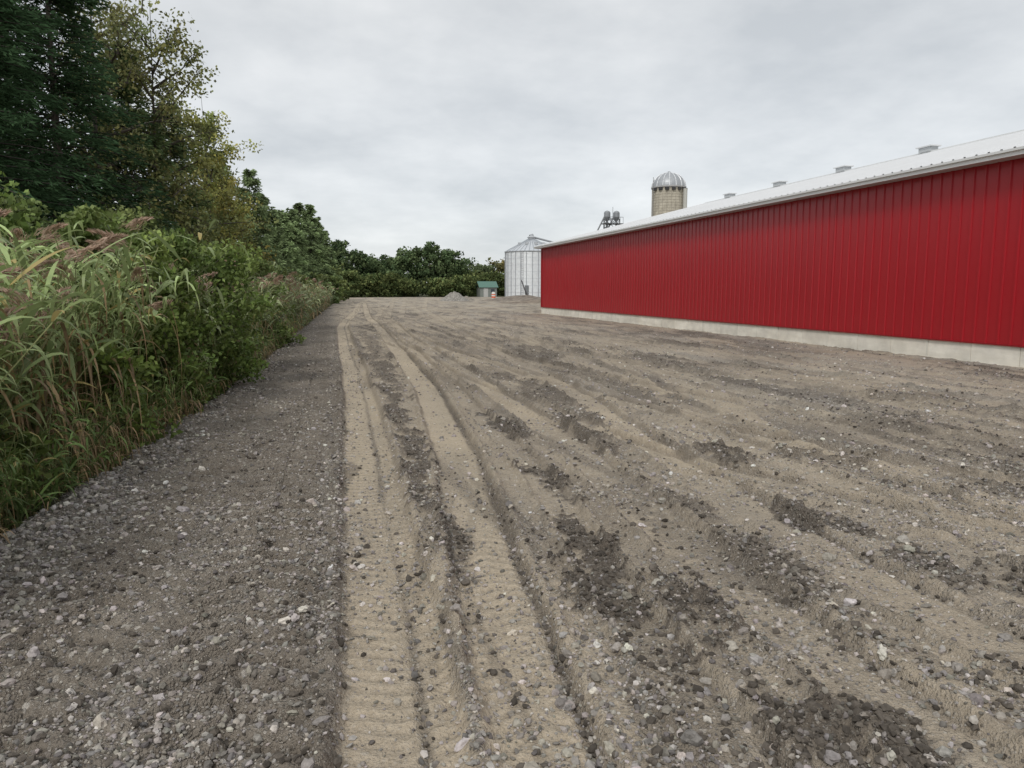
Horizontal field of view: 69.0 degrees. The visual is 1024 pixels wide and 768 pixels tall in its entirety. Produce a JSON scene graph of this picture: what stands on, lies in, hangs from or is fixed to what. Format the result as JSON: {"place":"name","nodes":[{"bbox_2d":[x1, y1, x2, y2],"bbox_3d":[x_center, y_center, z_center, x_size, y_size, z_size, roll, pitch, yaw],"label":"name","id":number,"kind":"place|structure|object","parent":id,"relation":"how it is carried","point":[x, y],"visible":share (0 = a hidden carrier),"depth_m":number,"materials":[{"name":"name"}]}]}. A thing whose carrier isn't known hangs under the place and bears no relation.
{"place":"outdoors","nodes":[
{"label":"outdoors","id":0,"kind":"place"},
{"bbox_2d":[0,294,1023,767],"bbox_3d":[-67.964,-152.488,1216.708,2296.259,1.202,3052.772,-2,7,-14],"label":"gravel ground","id":1,"kind":"structure","parent":0,"point":[432,314],"depth_m":4.76,"materials":[{"name":"grey gravel"}]},
{"bbox_2d":[0,421,53,532],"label":"leafy shrub","id":2,"kind":"object","parent":1,"relation":"on","point":[42,450],"visible":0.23,"depth_m":5.55,"materials":[{"name":"green plant"}]},
{"bbox_2d":[10,218,65,238],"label":"understory shrub","id":3,"kind":"object","parent":1,"relation":"on","point":[44,228],"visible":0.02,"depth_m":11.14,"materials":[{"name":"green plant"}]},
{"bbox_2d":[0,35,78,223],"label":"spruce tree","id":4,"kind":"object","parent":1,"relation":"on","point":[21,143],"visible":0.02,"depth_m":18.99,"materials":[{"name":"green plant"}]},
{"bbox_2d":[1,44,83,230],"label":"spruce tree","id":5,"kind":"object","parent":1,"relation":"on","point":[41,116],"depth_m":23.49,"materials":[{"name":"green plant"}]},
{"bbox_2d":[0,171,107,336],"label":"leafy shrub","id":6,"kind":"object","parent":1,"relation":"on","point":[18,219],"visible":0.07,"depth_m":9.11,"materials":[{"name":"green plant"}]},
{"bbox_2d":[0,0,113,244],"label":"spruce tree","id":7,"kind":"object","parent":1,"relation":"on","point":[13,17],"visible":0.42,"depth_m":14.75,"materials":[{"name":"green plant"}]},
{"bbox_2d":[0,189,172,273],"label":"understory shrub","id":8,"kind":"object","parent":1,"relation":"on","point":[31,208],"visible":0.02,"depth_m":11.74,"materials":[{"name":"green plant"}]},
{"bbox_2d":[0,0,178,234],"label":"spruce tree","id":9,"kind":"object","parent":1,"relation":"on","point":[65,87],"visible":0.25,"depth_m":17.71,"materials":[{"name":"green plant"}]},
{"bbox_2d":[3,203,215,423],"bbox_3d":[-6.162,-0.504,11.224,3.006,4.307,3.014,3,8,21],"label":"leafy shrub","id":10,"kind":"object","parent":1,"relation":"on","point":[87,218],"visible":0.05,"depth_m":10.23,"materials":[{"name":"green plant"}]},
{"bbox_2d":[42,334,184,475],"bbox_3d":[-4.242,0.386,7.673,1.297,1.814,1.185,2,7,12],"label":"leafy shrub","id":11,"kind":"object","parent":1,"relation":"on","point":[139,365],"visible":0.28,"depth_m":7.58,"materials":[{"name":"green plant"}]},
{"bbox_2d":[24,0,208,236],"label":"poplar tree","id":12,"kind":"object","parent":1,"relation":"on","point":[114,28],"visible":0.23,"depth_m":21.12,"materials":[{"name":"green plant"}]},
{"bbox_2d":[6,2,229,245],"bbox_3d":[-14.498,-6.759,25.848,6.271,12.392,8.266,-7,10,-44],"label":"poplar tree","id":13,"kind":"object","parent":1,"relation":"on","point":[145,99],"visible":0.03,"depth_m":25.81,"materials":[{"name":"green plant"}]},
{"bbox_2d":[0,207,249,532],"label":"common reeds","id":14,"kind":"object","parent":1,"relation":"on","point":[43,320],"visible":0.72,"depth_m":6.76,"materials":[{"name":"green plant"}]},
{"bbox_2d":[91,192,167,233],"bbox_3d":[-9.168,-1.918,18.207,4.333,5.562,3.708,7,10,44],"label":"understory shrub","id":15,"kind":"object","parent":1,"relation":"on","point":[147,212],"visible":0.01,"depth_m":17.35,"materials":[{"name":"green plant"}]},
{"bbox_2d":[71,45,191,237],"bbox_3d":[-12.116,-5.242,23.198,4.742,10.354,4.636,2,8,16],"label":"larch tree","id":16,"kind":"object","parent":1,"relation":"on","point":[129,101],"visible":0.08,"depth_m":22.98,"materials":[{"name":"green plant"}]},
{"bbox_2d":[39,205,256,290],"bbox_3d":[-8.101,-1.236,14.882,5.709,4.569,3.697,-2,7,-14],"label":"understory shrub","id":17,"kind":"object","parent":1,"relation":"on","point":[126,212],"visible":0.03,"depth_m":14.41,"materials":[{"name":"green plant"}]},
{"bbox_2d":[0,307,312,543],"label":"roadside weeds","id":18,"kind":"object","parent":1,"relation":"on","point":[51,489],"visible":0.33,"depth_m":6.39,"materials":[{"name":"green plant"}]},
{"bbox_2d":[76,229,240,440],"bbox_3d":[-4.577,-0.467,9.867,1.783,3.012,2.177,1,7,8],"label":"leafy shrub","id":19,"kind":"object","parent":1,"relation":"on","point":[188,330],"visible":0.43,"depth_m":9.59,"materials":[{"name":"green plant"}]},
{"bbox_2d":[65,0,278,247],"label":"poplar tree","id":20,"kind":"object","parent":1,"relation":"on","point":[147,78],"visible":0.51,"depth_m":23.16,"materials":[{"name":"green plant"}]},
{"bbox_2d":[150,103,221,246],"bbox_3d":[-12.724,-5.666,28.286,4.820,9.672,4.798,4,8,27],"label":"larch tree","id":21,"kind":"object","parent":1,"relation":"on","point":[178,156],"visible":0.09,"depth_m":27.98,"materials":[{"name":"green plant"}]},
{"bbox_2d":[72,260,316,426],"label":"common reeds","id":22,"kind":"object","parent":1,"relation":"on","point":[290,296],"visible":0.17,"depth_m":15.95,"materials":[{"name":"green plant"}]},
{"bbox_2d":[152,81,263,256],"bbox_3d":[-12.778,-6.949,31.508,5.944,11.346,4.501,5,9,36],"label":"poplar tree","id":23,"kind":"object","parent":1,"relation":"on","point":[208,189],"visible":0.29,"depth_m":30.98,"materials":[{"name":"green plant"}]},
{"bbox_2d":[166,231,257,260],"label":"understory shrub","id":24,"kind":"object","parent":1,"relation":"on","point":[185,233],"depth_m":21.94,"materials":[{"name":"green plant"}]},
{"bbox_2d":[154,227,276,399],"bbox_3d":[-4.945,-0.852,11.786,2.434,3.171,1.932,-2,7,-14],"label":"leafy shrub","id":25,"kind":"object","parent":1,"relation":"on","point":[183,244],"visible":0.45,"depth_m":11.66,"materials":[{"name":"green plant"}]},
{"bbox_2d":[190,153,250,252],"bbox_3d":[-14.872,-6.932,37.797,5.840,9.625,5.235,-2,7,-14],"label":"larch tree","id":26,"kind":"object","parent":1,"relation":"on","point":[222,188],"visible":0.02,"depth_m":37.41,"materials":[{"name":"green plant"}]},
{"bbox_2d":[190,240,274,384],"bbox_3d":[-5.539,-1.153,14.271,1.894,3.172,2.381,-7,10,-44],"label":"leafy shrub","id":27,"kind":"object","parent":1,"relation":"on","point":[256,264],"visible":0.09,"depth_m":14.16,"materials":[{"name":"green plant"}]},
{"bbox_2d":[198,168,276,273],"bbox_3d":[-13.425,-6.077,35.088,4.202,8.700,4.160,2,8,19],"label":"poplar tree","id":28,"kind":"object","parent":1,"relation":"on","point":[247,200],"visible":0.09,"depth_m":35.24,"materials":[{"name":"green plant"}]},
{"bbox_2d":[233,168,287,273],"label":"poplar tree","id":29,"kind":"object","parent":1,"relation":"on","point":[250,180],"visible":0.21,"depth_m":44.41,"materials":[{"name":"green plant"}]},
{"bbox_2d":[231,277,305,356],"bbox_3d":[-7.040,-1.578,20.652,2.810,2.807,2.347,7,10,44],"label":"leafy shrub","id":30,"kind":"object","parent":1,"relation":"on","point":[283,333],"visible":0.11,"depth_m":20.45,"materials":[{"name":"green plant"}]},
{"bbox_2d":[251,257,288,285],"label":"understory shrub","id":31,"kind":"object","parent":1,"relation":"on","point":[265,269],"visible":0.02,"depth_m":31.55,"materials":[{"name":"green plant"}]},
{"bbox_2d":[253,261,290,280],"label":"understory shrub","id":32,"kind":"object","parent":1,"relation":"on","point":[284,271],"depth_m":37.08,"materials":[{"name":"green plant"}]},
{"bbox_2d":[252,196,297,278],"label":"tree","id":33,"kind":"object","parent":1,"relation":"on","point":[277,241],"visible":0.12,"depth_m":50.47,"materials":[{"name":"green plant"}]},
{"bbox_2d":[267,209,309,276],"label":"tree","id":34,"kind":"object","parent":1,"relation":"on","point":[289,251],"visible":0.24,"depth_m":57.16,"materials":[{"name":"green plant"}]},
{"bbox_2d":[284,273,312,289],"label":"understory shrub","id":35,"kind":"object","parent":1,"relation":"on","point":[296,280],"visible":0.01,"depth_m":44.82,"materials":[{"name":"green plant"}]},
{"bbox_2d":[284,207,319,289],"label":"tree","id":36,"kind":"object","parent":1,"relation":"on","point":[294,218],"visible":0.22,"depth_m":64.13,"materials":[{"name":"green plant"}]},
{"bbox_2d":[293,273,320,305],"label":"understory shrub","id":37,"kind":"object","parent":1,"relation":"on","point":[303,279],"visible":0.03,"depth_m":51.71,"materials":[{"name":"green plant"}]},
{"bbox_2d":[284,274,337,330],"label":"common reeds","id":38,"kind":"object","parent":1,"relation":"on","point":[314,298],"visible":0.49,"depth_m":40.16,"materials":[{"name":"green plant"}]},
{"bbox_2d":[292,202,330,305],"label":"tree","id":39,"kind":"object","parent":1,"relation":"on","point":[299,207],"visible":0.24,"depth_m":71.82,"materials":[{"name":"green plant"}]},
{"bbox_2d":[307,273,330,298],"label":"understory shrub","id":40,"kind":"object","parent":1,"relation":"on","point":[311,276],"visible":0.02,"depth_m":60.97,"materials":[{"name":"green plant"}]},
{"bbox_2d":[300,204,338,307],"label":"tree","id":41,"kind":"object","parent":1,"relation":"on","point":[319,250],"visible":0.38,"depth_m":80.77,"materials":[{"name":"green plant"}]},
{"bbox_2d":[311,272,330,301],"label":"understory shrub","id":42,"kind":"object","parent":1,"relation":"on","point":[322,277],"visible":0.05,"depth_m":71.47,"materials":[{"name":"green plant"}]},
{"bbox_2d":[308,216,335,282],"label":"poplar tree","id":43,"kind":"object","parent":1,"relation":"on","point":[326,270],"visible":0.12,"depth_m":90.37,"materials":[{"name":"green plant"}]},
{"bbox_2d":[320,231,342,289],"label":"leafy tree","id":44,"kind":"object","parent":1,"relation":"on","point":[331,251],"visible":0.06,"depth_m":102.39,"materials":[{"name":"green plant"}]},
{"bbox_2d":[325,275,345,303],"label":"understory shrub","id":45,"kind":"object","parent":1,"relation":"on","point":[335,279],"visible":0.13,"depth_m":84.74,"materials":[{"name":"green plant"}]},
{"bbox_2d":[332,279,347,301],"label":"understory shrub","id":46,"kind":"object","parent":1,"relation":"on","point":[341,283],"visible":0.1,"depth_m":98.38,"materials":[{"name":"green plant"}]},
{"bbox_2d":[341,279,349,299],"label":"understory shrub","id":47,"kind":"object","parent":1,"relation":"on","point":[344,294],"visible":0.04,"depth_m":113.53,"materials":[{"name":"green plant"}]},
{"bbox_2d":[262,239,504,296],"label":"distant tree row","id":48,"kind":"object","parent":1,"relation":"on","point":[445,273],"visible":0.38,"depth_m":160.29,"materials":[{"name":"green plant"}]},
{"bbox_2d":[440,291,468,300],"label":"gravel pile","id":49,"kind":"object","parent":1,"relation":"on","point":[453,296],"visible":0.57,"depth_m":102.84,"materials":[{"name":"gravel"}]},
{"bbox_2d":[475,281,497,296],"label":"green roof shed","id":50,"kind":"structure","parent":1,"relation":"on","point":[486,288],"depth_m":158.41,"materials":[{"name":"green metal"}]},
{"bbox_2d":[478,295,540,300],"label":"soil berm","id":51,"kind":"structure","parent":1,"relation":"on","point":[518,298],"depth_m":105.61,"materials":[{"name":"soil"}]},
{"bbox_2d":[0,311,1023,767],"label":"loose gravel stones","id":52,"kind":"object","parent":1,"relation":"on","point":[826,753],"visible":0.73,"depth_m":3.79,"materials":[{"name":"grey gravel"}]},
{"bbox_2d":[505,234,552,296],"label":"grain bin","id":53,"kind":"object","parent":1,"relation":"on","point":[523,268],"visible":0.59,"depth_m":119.74,"materials":[{"name":"silver metal"}]},
{"bbox_2d":[651,171,687,216],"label":"concrete silo","id":54,"kind":"object","parent":1,"relation":"on","point":[669,189],"visible":0.42,"depth_m":137.13,"materials":[{"name":"beige concrete"}]},
{"bbox_2d":[533,129,1023,367],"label":"red barn","id":55,"kind":"structure","parent":1,"relation":"on","point":[921,253],"depth_m":20.90,"materials":[{"name":"metal"}]},
{"bbox_2d":[10,0,1023,273],"label":"sky","id":56,"kind":"structure","parent":0,"point":[475,128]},
{"bbox_2d":[597,211,623,229],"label":"grain elevator tower","id":57,"kind":"structure","parent":0,"point":[615,218],"depth_m":142.72,"materials":[{"name":"grey metal"}]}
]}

